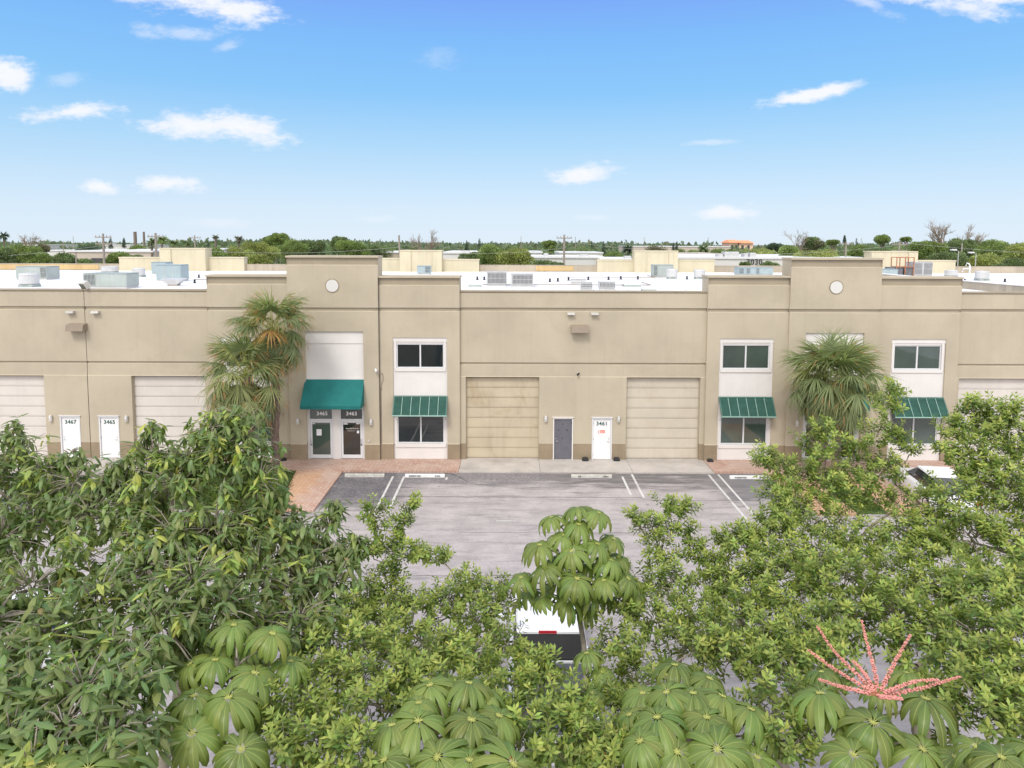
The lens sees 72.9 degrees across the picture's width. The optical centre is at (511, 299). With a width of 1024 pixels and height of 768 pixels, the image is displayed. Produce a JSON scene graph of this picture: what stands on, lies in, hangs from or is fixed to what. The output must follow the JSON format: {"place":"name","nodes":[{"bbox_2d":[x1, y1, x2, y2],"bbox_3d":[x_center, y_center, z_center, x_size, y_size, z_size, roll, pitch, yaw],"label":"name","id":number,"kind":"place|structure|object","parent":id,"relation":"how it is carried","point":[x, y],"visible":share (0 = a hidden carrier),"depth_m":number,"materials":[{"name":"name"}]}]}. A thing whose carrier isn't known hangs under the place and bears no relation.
{"place":"outdoors","nodes":[
{"label":"outdoors","id":0,"kind":"place"},
{"bbox_2d":[286,471,342,511],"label":"path","id":1,"kind":"structure","parent":0,"point":[309,490],"depth_m":30.60,"materials":[{"name":"brick"}]},
{"bbox_2d":[224,458,460,472],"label":"pavement","id":2,"kind":"structure","parent":0,"point":[353,465],"depth_m":33.59,"materials":[{"name":"brick"}]},
{"bbox_2d":[443,250,477,258],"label":"distant building","id":3,"kind":"structure","parent":0,"point":[453,254],"depth_m":139.76,"materials":[{"name":"metal"}]},
{"bbox_2d":[0,243,1023,767],"bbox_3d":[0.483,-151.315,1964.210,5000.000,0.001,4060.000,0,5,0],"label":"ground","id":4,"kind":"structure","parent":0,"point":[488,523],"depth_m":26.61,"materials":[{"name":"asphalt"}]},
{"bbox_2d":[0,246,17,262],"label":"distant tree","id":5,"kind":"object","parent":4,"relation":"on","point":[4,250],"visible":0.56,"depth_m":95.10,"materials":[{"name":"green plant"}]},
{"bbox_2d":[5,243,43,262],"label":"distant tree","id":6,"kind":"object","parent":4,"relation":"on","point":[17,248],"visible":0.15,"depth_m":99.37,"materials":[{"name":"green plant"}]},
{"bbox_2d":[16,250,53,262],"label":"distant tree","id":7,"kind":"object","parent":4,"relation":"on","point":[29,256],"visible":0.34,"depth_m":96.85,"materials":[{"name":"green plant"}]},
{"bbox_2d":[48,252,77,262],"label":"distant tree","id":8,"kind":"object","parent":4,"relation":"on","point":[63,257],"visible":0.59,"depth_m":95.89,"materials":[{"name":"green plant"}]},
{"bbox_2d":[0,413,170,598],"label":"broadleaf tree","id":9,"kind":"object","parent":4,"relation":"on","point":[58,513],"visible":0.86,"depth_m":12.27,"materials":[{"name":"green plant"}]},
{"bbox_2d":[65,249,158,262],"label":"distant building","id":10,"kind":"structure","parent":4,"relation":"on","point":[96,256],"depth_m":129.75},
{"bbox_2d":[100,251,130,263],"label":"distant tree","id":11,"kind":"object","parent":4,"relation":"on","point":[112,258],"visible":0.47,"depth_m":99.07,"materials":[{"name":"green plant"}]},
{"bbox_2d":[75,457,185,471],"bbox_3d":[-18.076,8.034,33.956,6.060,0.060,2.250,0,5,0],"label":"concrete apron","id":12,"kind":"object","parent":4,"relation":"on","point":[103,462],"visible":0.08,"depth_m":34.04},
{"bbox_2d":[167,471,294,509],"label":"lawn","id":13,"kind":"structure","parent":4,"relation":"on","point":[176,508],"depth_m":29.71,"materials":[{"name":"green plant"}]},
{"bbox_2d":[192,332,295,454],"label":"fan palm","id":14,"kind":"object","parent":13,"relation":"on","point":[247,393],"visible":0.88,"depth_m":29.96,"materials":[{"name":"green plant"}]},
{"bbox_2d":[218,283,315,473],"bbox_3d":[-11.056,3.691,31.902,4.608,9.028,4.291,0,5,0],"label":"fan palm","id":15,"kind":"object","parent":13,"relation":"on","point":[285,345],"visible":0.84,"depth_m":31.36,"materials":[{"name":"green plant"}]},
{"bbox_2d":[226,246,255,256],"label":"distant tree","id":16,"kind":"object","parent":4,"relation":"on","point":[231,251],"visible":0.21,"depth_m":109.08,"materials":[{"name":"green plant"}]},
{"bbox_2d":[246,253,273,263],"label":"distant tree","id":17,"kind":"object","parent":4,"relation":"on","point":[258,258],"visible":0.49,"depth_m":89.00,"materials":[{"name":"green plant"}]},
{"bbox_2d":[240,240,281,260],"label":"distant tree","id":18,"kind":"object","parent":4,"relation":"on","point":[271,252],"visible":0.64,"depth_m":118.79,"materials":[{"name":"green plant"}]},
{"bbox_2d":[262,232,289,263],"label":"distant tree","id":19,"kind":"object","parent":4,"relation":"on","point":[275,239],"visible":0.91,"depth_m":133.50,"materials":[{"name":"green plant"}]},
{"bbox_2d":[275,239,309,261],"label":"distant tree","id":20,"kind":"object","parent":4,"relation":"on","point":[292,247],"visible":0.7,"depth_m":128.69,"materials":[{"name":"green plant"}]},
{"bbox_2d":[298,239,325,254],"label":"distant tree","id":21,"kind":"object","parent":4,"relation":"on","point":[316,246],"visible":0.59,"depth_m":138.92,"materials":[{"name":"green plant"}]},
{"bbox_2d":[335,239,372,254],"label":"distant tree","id":22,"kind":"object","parent":4,"relation":"on","point":[348,247],"visible":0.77,"depth_m":138.55,"materials":[{"name":"green plant"}]},
{"bbox_2d":[367,244,393,257],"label":"distant tree","id":23,"kind":"object","parent":4,"relation":"on","point":[377,250],"visible":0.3,"depth_m":149.08,"materials":[{"name":"green plant"}]},
{"bbox_2d":[410,230,441,249],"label":"distant tree","id":24,"kind":"object","parent":4,"relation":"on","point":[430,246],"visible":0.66,"depth_m":169.25,"materials":[{"name":"grey plant"}]},
{"bbox_2d":[476,243,519,264],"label":"distant tree","id":25,"kind":"object","parent":4,"relation":"on","point":[486,259],"visible":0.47,"depth_m":103.46,"materials":[{"name":"green plant"}]},
{"bbox_2d":[458,458,539,472],"bbox_3d":[-0.601,8.090,33.956,3.870,0.060,2.250,0,5,0],"label":"concrete apron","id":26,"kind":"object","parent":4,"relation":"on","point":[499,465],"visible":1,"depth_m":33.77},
{"bbox_2d":[0,237,1021,263],"bbox_3d":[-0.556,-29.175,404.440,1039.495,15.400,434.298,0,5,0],"label":"distant wood","id":27,"kind":"object","parent":4,"relation":"on","point":[530,246],"visible":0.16,"depth_m":346.25,"materials":[{"name":"green plant"}]},
{"bbox_2d":[0,248,1023,460],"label":"warehouse building","id":28,"kind":"structure","parent":4,"relation":"on","point":[405,360],"depth_m":34.32,"materials":[{"name":"paint"}]},
{"bbox_2d":[0,375,47,455],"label":"garage door","id":29,"kind":"structure","parent":28,"relation":"in","point":[20,395],"depth_m":34.75,"materials":[{"name":"paint"}]},
{"bbox_2d":[18,273,40,286],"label":"exhaust fan","id":30,"kind":"object","parent":28,"relation":"on","point":[29,279],"visible":1,"depth_m":44.77,"materials":[{"name":"white metal"}]},
{"bbox_2d":[15,266,59,279],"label":"rooftop unit","id":31,"kind":"object","parent":28,"relation":"on","point":[49,272],"visible":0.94,"depth_m":53.12,"materials":[{"name":"metal"}]},
{"bbox_2d":[62,417,79,456],"bbox_3d":[-22.052,6.888,34.686,0.880,2.050,0.119,0,5,0],"label":"service door","id":32,"kind":"structure","parent":28,"relation":"in","point":[70,425],"depth_m":34.69,"materials":[{"name":"white paint"}]},
{"bbox_2d":[100,418,118,457],"bbox_3d":[-20.112,6.894,34.686,0.880,2.050,0.119,0,5,0],"label":"service door","id":33,"kind":"structure","parent":28,"relation":"in","point":[109,426],"depth_m":34.70,"materials":[{"name":"white paint"}]},
{"bbox_2d":[82,272,138,288],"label":"rooftop unit","id":34,"kind":"object","parent":28,"relation":"on","point":[111,280],"visible":0.84,"depth_m":43.82,"materials":[{"name":"metal"}]},
{"bbox_2d":[133,376,206,456],"bbox_3d":[-17.079,5.843,34.804,3.660,4.175,0.120,0,5,0],"label":"garage door","id":35,"kind":"structure","parent":28,"relation":"in","point":[167,400],"depth_m":34.74,"materials":[{"name":"paint"}]},
{"bbox_2d":[156,264,188,281],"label":"rooftop unit","id":36,"kind":"object","parent":28,"relation":"on","point":[172,271],"visible":0.74,"depth_m":51.60,"materials":[{"name":"metal"}]},
{"bbox_2d":[310,421,332,457],"bbox_3d":[-9.490,6.962,34.511,1.085,1.900,0.144,0,5,0],"label":"glass door","id":37,"kind":"structure","parent":28,"relation":"in","point":[320,431],"depth_m":34.55,"materials":[{"name":"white glass"}]},
{"bbox_2d":[341,421,362,457],"bbox_3d":[-7.975,6.967,34.511,1.045,1.900,0.144,0,5,0],"label":"glass door","id":38,"kind":"structure","parent":28,"relation":"in","point":[351,431],"depth_m":34.55,"materials":[{"name":"glass"}]},
{"bbox_2d":[396,344,443,367],"bbox_3d":[-4.534,2.770,34.321,2.350,1.220,0.090,0,5,0],"label":"window","id":39,"kind":"structure","parent":28,"relation":"in","point":[408,355],"depth_m":34.32,"materials":[{"name":"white glass"}]},
{"bbox_2d":[397,417,443,442],"bbox_3d":[-4.544,5.959,34.584,2.350,2.420,0.090,0,5,0],"label":"window","id":40,"kind":"structure","parent":28,"relation":"in","point":[409,429],"depth_m":34.63,"materials":[{"name":"glass"}]},
{"bbox_2d":[486,271,506,285],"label":"rooftop unit","id":41,"kind":"object","parent":28,"relation":"on","point":[496,278],"visible":1,"depth_m":47.20,"materials":[{"name":"metal"}]},
{"bbox_2d":[466,377,538,457],"bbox_3d":[-0.479,5.896,34.804,3.660,4.175,0.120,0,5,0],"label":"garage door","id":42,"kind":"structure","parent":28,"relation":"in","point":[502,413],"depth_m":34.80,"materials":[{"name":"paint"}]},
{"bbox_2d":[511,273,533,286],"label":"rooftop unit","id":43,"kind":"object","parent":28,"relation":"on","point":[521,279],"visible":1,"depth_m":46.72,"materials":[{"name":"metal"}]},
{"bbox_2d":[554,419,571,458],"bbox_3d":[2.548,6.966,34.686,0.880,2.050,0.119,0,5,0],"label":"service door","id":44,"kind":"structure","parent":28,"relation":"in","point":[562,427],"depth_m":34.69,"materials":[{"name":"grey paint"}]},
{"bbox_2d":[593,419,610,458],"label":"service door","id":45,"kind":"structure","parent":28,"relation":"in","point":[601,427],"depth_m":34.69,"materials":[{"name":"white paint"}]},
{"bbox_2d":[625,377,699,458],"bbox_3d":[7.521,5.922,34.804,3.660,4.175,0.120,0,5,0],"label":"garage door","id":46,"kind":"structure","parent":28,"relation":"in","point":[662,414],"depth_m":34.81,"materials":[{"name":"paint"}]},
{"bbox_2d":[651,264,673,277],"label":"rooftop unit","id":47,"kind":"object","parent":28,"relation":"on","point":[658,270],"visible":0.88,"depth_m":59.47,"materials":[{"name":"metal"}]},
{"bbox_2d":[720,416,766,443],"bbox_3d":[11.546,6.010,34.584,2.350,2.420,0.090,0,5,0],"label":"window","id":48,"kind":"structure","parent":28,"relation":"in","point":[732,430],"depth_m":34.63,"materials":[{"name":"glass"}]},
{"bbox_2d":[722,345,769,368],"bbox_3d":[11.556,2.821,34.321,2.350,1.220,0.090,0,5,0],"label":"window","id":49,"kind":"structure","parent":28,"relation":"in","point":[733,356],"depth_m":34.32,"materials":[{"name":"white glass"}]},
{"bbox_2d":[734,267,772,274],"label":"rooftop unit","id":50,"kind":"object","parent":28,"relation":"on","point":[753,270],"visible":1,"depth_m":63.88,"materials":[{"name":"metal"}]},
{"bbox_2d":[885,257,914,275],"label":"equipment frame","id":51,"kind":"object","parent":28,"relation":"on","point":[905,270],"visible":0.71,"depth_m":62.86,"materials":[{"name":"metal"}]},
{"bbox_2d":[889,409,936,444],"bbox_3d":[20.016,6.037,34.584,2.350,2.420,0.090,0,5,0],"label":"window","id":52,"kind":"structure","parent":28,"relation":"in","point":[924,428],"depth_m":34.61,"materials":[{"name":"white glass"}]},
{"bbox_2d":[893,345,941,369],"bbox_3d":[20.026,2.848,34.321,2.350,1.220,0.090,0,5,0],"label":"window","id":53,"kind":"structure","parent":28,"relation":"in","point":[906,357],"depth_m":34.32,"materials":[{"name":"glass"}]},
{"bbox_2d":[906,262,932,275],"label":"rooftop unit","id":54,"kind":"object","parent":28,"relation":"on","point":[923,268],"visible":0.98,"depth_m":62.86,"materials":[{"name":"metal"}]},
{"bbox_2d":[955,378,1023,459],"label":"garage door","id":55,"kind":"structure","parent":28,"relation":"in","point":[1000,387],"depth_m":34.68,"materials":[{"name":"paint"}]},
{"bbox_2d":[493,248,535,264],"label":"distant tree","id":56,"kind":"object","parent":4,"relation":"on","point":[522,256],"visible":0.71,"depth_m":102.04,"materials":[{"name":"green plant"}]},
{"bbox_2d":[157,469,885,511],"bbox_3d":[0.022,8.323,30.397,30.430,0.415,5.058,0,5,0],"label":"ground cover","id":57,"kind":"object","parent":4,"relation":"on","point":[877,509],"visible":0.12,"depth_m":29.29,"materials":[{"name":"green plant"}]},
{"bbox_2d":[498,593,605,767],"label":"pickup truck","id":58,"kind":"object","parent":4,"relation":"on","point":[542,627],"visible":0.17,"depth_m":16.23,"materials":[{"name":"white paint"}]},
{"bbox_2d":[528,253,603,264],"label":"distant building","id":59,"kind":"structure","parent":4,"relation":"on","point":[583,259],"depth_m":114.85,"materials":[{"name":"metal"}]},
{"bbox_2d":[554,251,603,255],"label":"distant building","id":60,"kind":"structure","parent":4,"relation":"on","point":[580,252],"depth_m":169.66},
{"bbox_2d":[539,458,632,473],"bbox_3d":[3.537,8.104,33.956,4.375,0.060,2.250,0,5,0],"label":"concrete apron","id":61,"kind":"object","parent":4,"relation":"on","point":[581,466],"visible":1,"depth_m":33.66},
{"bbox_2d":[571,474,611,477],"bbox_3d":[3.702,8.207,32.284,1.890,0.130,0.187,0,5,0],"label":"wheel stop","id":62,"kind":"object","parent":4,"relation":"on","point":[591,475],"visible":1,"depth_m":32.21,"materials":[{"name":"paint"}]},
{"bbox_2d":[626,458,713,473],"bbox_3d":[7.652,8.117,33.956,3.825,0.060,2.250,0,5,0],"label":"concrete apron","id":63,"kind":"object","parent":4,"relation":"on","point":[664,466],"visible":1,"depth_m":33.72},
{"bbox_2d":[619,246,730,254],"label":"distant building","id":64,"kind":"structure","parent":4,"relation":"on","point":[687,248],"depth_m":299.15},
{"bbox_2d":[720,240,752,250],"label":"distant hotel","id":65,"kind":"structure","parent":4,"relation":"on","point":[743,244],"depth_m":329.01,"materials":[{"name":"orange tile"}]},
{"bbox_2d":[678,252,862,265],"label":"distant building","id":66,"kind":"structure","parent":4,"relation":"on","point":[732,258],"depth_m":114.89,"materials":[{"name":"concrete"}]},
{"bbox_2d":[778,245,799,255],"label":"distant tree","id":67,"kind":"object","parent":4,"relation":"on","point":[786,250],"visible":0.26,"depth_m":129.48,"materials":[{"name":"green plant"}]},
{"bbox_2d":[785,231,824,250],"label":"distant tree","id":68,"kind":"object","parent":4,"relation":"on","point":[797,239],"visible":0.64,"depth_m":149.00,"materials":[{"name":"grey plant"}]},
{"bbox_2d":[802,236,826,250],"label":"distant tree","id":69,"kind":"object","parent":4,"relation":"on","point":[808,245],"visible":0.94,"depth_m":148.60,"materials":[{"name":"green plant"}]},
{"bbox_2d":[792,249,839,256],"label":"distant tree","id":70,"kind":"object","parent":4,"relation":"on","point":[822,253],"visible":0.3,"depth_m":118.78,"materials":[{"name":"green plant"}]},
{"bbox_2d":[785,326,903,480],"bbox_3d":[14.678,4.720,30.959,4.614,7.315,4.923,0,5,0],"label":"fan palm","id":71,"kind":"object","parent":4,"relation":"on","point":[842,400],"visible":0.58,"depth_m":30.11,"materials":[{"name":"green plant"}]},
{"bbox_2d":[819,475,885,513],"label":"lawn","id":72,"kind":"structure","parent":4,"relation":"on","point":[873,512],"depth_m":28.26,"materials":[{"name":"green plant"}]},
{"bbox_2d":[777,326,873,479],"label":"fan palm","id":73,"kind":"object","parent":72,"relation":"on","point":[825,380],"visible":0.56,"depth_m":30.93,"materials":[{"name":"green plant"}]},
{"bbox_2d":[846,244,867,256],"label":"distant tree","id":74,"kind":"object","parent":4,"relation":"on","point":[853,251],"visible":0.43,"depth_m":128.99,"materials":[{"name":"green plant"}]},
{"bbox_2d":[908,240,948,259],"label":"distant tree","id":75,"kind":"object","parent":4,"relation":"on","point":[923,249],"visible":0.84,"depth_m":118.56,"materials":[{"name":"green plant"}]},
{"bbox_2d":[893,465,983,515],"bbox_3d":[17.875,7.819,29.338,2.020,1.480,4.600,1,5,8],"label":"parked car","id":76,"kind":"object","parent":4,"relation":"on","point":[918,472],"visible":0.38,"depth_m":28.95,"materials":[{"name":"white paint"}]},
{"bbox_2d":[923,222,953,244],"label":"distant tree","id":77,"kind":"object","parent":4,"relation":"on","point":[937,234],"visible":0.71,"depth_m":139.34,"materials":[{"name":"grey plant"}]},
{"bbox_2d":[925,251,970,265],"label":"distant tree","id":78,"kind":"object","parent":4,"relation":"on","point":[951,255],"visible":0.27,"depth_m":98.86,"materials":[{"name":"green plant"}]},
{"bbox_2d":[947,238,977,260],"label":"distant tree","id":79,"kind":"object","parent":4,"relation":"on","point":[954,243],"visible":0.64,"depth_m":123.50,"materials":[{"name":"green plant"}]},
{"bbox_2d":[959,252,1003,265],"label":"distant tree","id":80,"kind":"object","parent":4,"relation":"on","point":[985,260],"visible":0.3,"depth_m":97.37,"materials":[{"name":"green plant"}]},
{"bbox_2d":[974,239,1012,260],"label":"distant tree","id":81,"kind":"object","parent":4,"relation":"on","point":[997,246],"visible":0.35,"depth_m":113.78,"materials":[{"name":"green plant"}]},
{"bbox_2d":[991,257,1023,265],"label":"distant tree","id":82,"kind":"object","parent":4,"relation":"on","point":[1012,262],"visible":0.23,"depth_m":94.11,"materials":[{"name":"green plant"}]},
{"bbox_2d":[996,242,1023,262],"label":"distant tree","id":83,"kind":"object","parent":4,"relation":"on","point":[1016,250],"visible":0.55,"depth_m":104.11,"materials":[{"name":"green plant"}]},
{"bbox_2d":[0,0,1023,244],"label":"sky","id":84,"kind":"structure","parent":0,"point":[499,121],"materials":[{"name":"blue"}]},
{"bbox_2d":[765,472,857,515],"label":"path","id":85,"kind":"structure","parent":0,"point":[821,508],"depth_m":29.02,"materials":[{"name":"brick"}]},
{"bbox_2d":[704,460,977,473],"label":"pavement","id":86,"kind":"structure","parent":0,"point":[730,467],"depth_m":33.77,"materials":[{"name":"brick"}]},
{"bbox_2d":[839,472,936,515],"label":"path","id":87,"kind":"structure","parent":0,"point":[896,487],"depth_m":29.96,"materials":[{"name":"brick"}]},
{"label":"planting strip","id":88,"kind":"structure","parent":0,"visible":0},
{"bbox_2d":[0,731,153,767],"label":"umbrella tree","id":89,"kind":"object","parent":88,"relation":"on","point":[77,760],"visible":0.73,"depth_m":6.58,"materials":[{"name":"green plant"}]},
{"bbox_2d":[0,622,184,767],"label":"broadleaf tree","id":90,"kind":"object","parent":88,"relation":"on","point":[39,718],"visible":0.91,"depth_m":7.55,"materials":[{"name":"green plant"}]},
{"bbox_2d":[0,513,278,709],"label":"broadleaf tree","id":91,"kind":"object","parent":88,"relation":"on","point":[188,619],"visible":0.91,"depth_m":9.82,"materials":[{"name":"green plant"}]},
{"bbox_2d":[115,404,325,767],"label":"broadleaf tree","id":92,"kind":"object","parent":88,"relation":"on","point":[200,465],"visible":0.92,"depth_m":12.21,"materials":[{"name":"green plant"}]},
{"bbox_2d":[150,619,310,767],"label":"umbrella tree","id":93,"kind":"object","parent":88,"relation":"on","point":[205,713],"visible":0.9,"depth_m":8.47,"materials":[{"name":"green plant"}]},
{"bbox_2d":[198,498,372,745],"bbox_3d":[-3.575,6.884,11.807,2.528,6.147,3.497,4,6,39],"label":"broadleaf tree","id":94,"kind":"object","parent":88,"relation":"on","point":[303,584],"visible":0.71,"depth_m":11.54,"materials":[{"name":"green plant"}]},
{"bbox_2d":[314,490,541,761],"bbox_3d":[-1.464,6.768,12.408,4.182,6.296,2.851,0,5,0],"label":"broadleaf tree","id":95,"kind":"object","parent":88,"relation":"on","point":[367,611],"visible":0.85,"depth_m":12.53,"materials":[{"name":"green plant"}]},
{"bbox_2d":[243,601,628,767],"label":"broadleaf tree","id":96,"kind":"object","parent":88,"relation":"on","point":[335,736],"visible":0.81,"depth_m":9.38,"materials":[{"name":"green plant"}]},
{"bbox_2d":[364,675,535,767],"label":"umbrella tree","id":97,"kind":"object","parent":88,"relation":"on","point":[399,737],"visible":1,"depth_m":8.15,"materials":[{"name":"green plant"}]},
{"bbox_2d":[506,506,647,684],"bbox_3d":[1.205,6.878,12.690,2.371,6.024,1.541,2,5,18],"label":"umbrella tree","id":98,"kind":"object","parent":88,"relation":"on","point":[571,584],"visible":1,"depth_m":12.32,"materials":[{"name":"green plant"}]},
{"bbox_2d":[555,650,617,767],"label":"umbrella tree","id":99,"kind":"object","parent":88,"relation":"on","point":[585,658],"visible":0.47,"depth_m":10.44,"materials":[{"name":"green plant"}]},
{"bbox_2d":[598,490,743,735],"bbox_3d":[3.164,6.969,13.559,2.550,5.698,3.461,2,5,18],"label":"broadleaf tree","id":100,"kind":"object","parent":88,"relation":"on","point":[631,612],"visible":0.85,"depth_m":13.66,"materials":[{"name":"green plant"}]},
{"bbox_2d":[555,604,826,767],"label":"broadleaf tree","id":101,"kind":"object","parent":88,"relation":"on","point":[703,648],"visible":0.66,"depth_m":10.49,"materials":[{"name":"green plant"}]},
{"bbox_2d":[615,660,782,767],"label":"umbrella tree","id":102,"kind":"object","parent":88,"relation":"on","point":[708,713],"visible":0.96,"depth_m":8.57,"materials":[{"name":"green plant"}]},
{"bbox_2d":[675,498,861,767],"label":"broadleaf tree","id":103,"kind":"object","parent":88,"relation":"on","point":[769,596],"visible":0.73,"depth_m":12.70,"materials":[{"name":"green plant"}]},
{"bbox_2d":[746,375,947,754],"bbox_3d":[7.130,5.688,14.670,4.026,8.121,3.198,0,5,0],"label":"broadleaf tree","id":104,"kind":"object","parent":88,"relation":"on","point":[782,492],"visible":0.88,"depth_m":14.74,"materials":[{"name":"green plant"}]},
{"bbox_2d":[745,541,1002,753],"bbox_3d":[5.895,7.133,11.217,3.299,5.828,4.272,3,6,34],"label":"broadleaf tree","id":105,"kind":"object","parent":88,"relation":"on","point":[889,596],"visible":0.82,"depth_m":11.04,"materials":[{"name":"green plant"}]},
{"bbox_2d":[788,620,967,767],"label":"umbrella tree","id":106,"kind":"object","parent":88,"relation":"on","point":[828,710],"visible":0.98,"depth_m":8.24,"materials":[{"name":"green plant"}]},
{"bbox_2d":[864,390,1023,588],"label":"broadleaf tree","id":107,"kind":"object","parent":88,"relation":"on","point":[918,535],"visible":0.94,"depth_m":13.45,"materials":[{"name":"green plant"}]},
{"bbox_2d":[915,537,1023,746],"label":"broadleaf tree","id":108,"kind":"object","parent":88,"relation":"on","point":[1000,699],"visible":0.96,"depth_m":9.40,"materials":[{"name":"green plant"}]},
{"bbox_2d":[950,735,1023,767],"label":"umbrella tree","id":109,"kind":"object","parent":88,"relation":"on","point":[981,753],"visible":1,"depth_m":7.54,"materials":[{"name":"green plant"}]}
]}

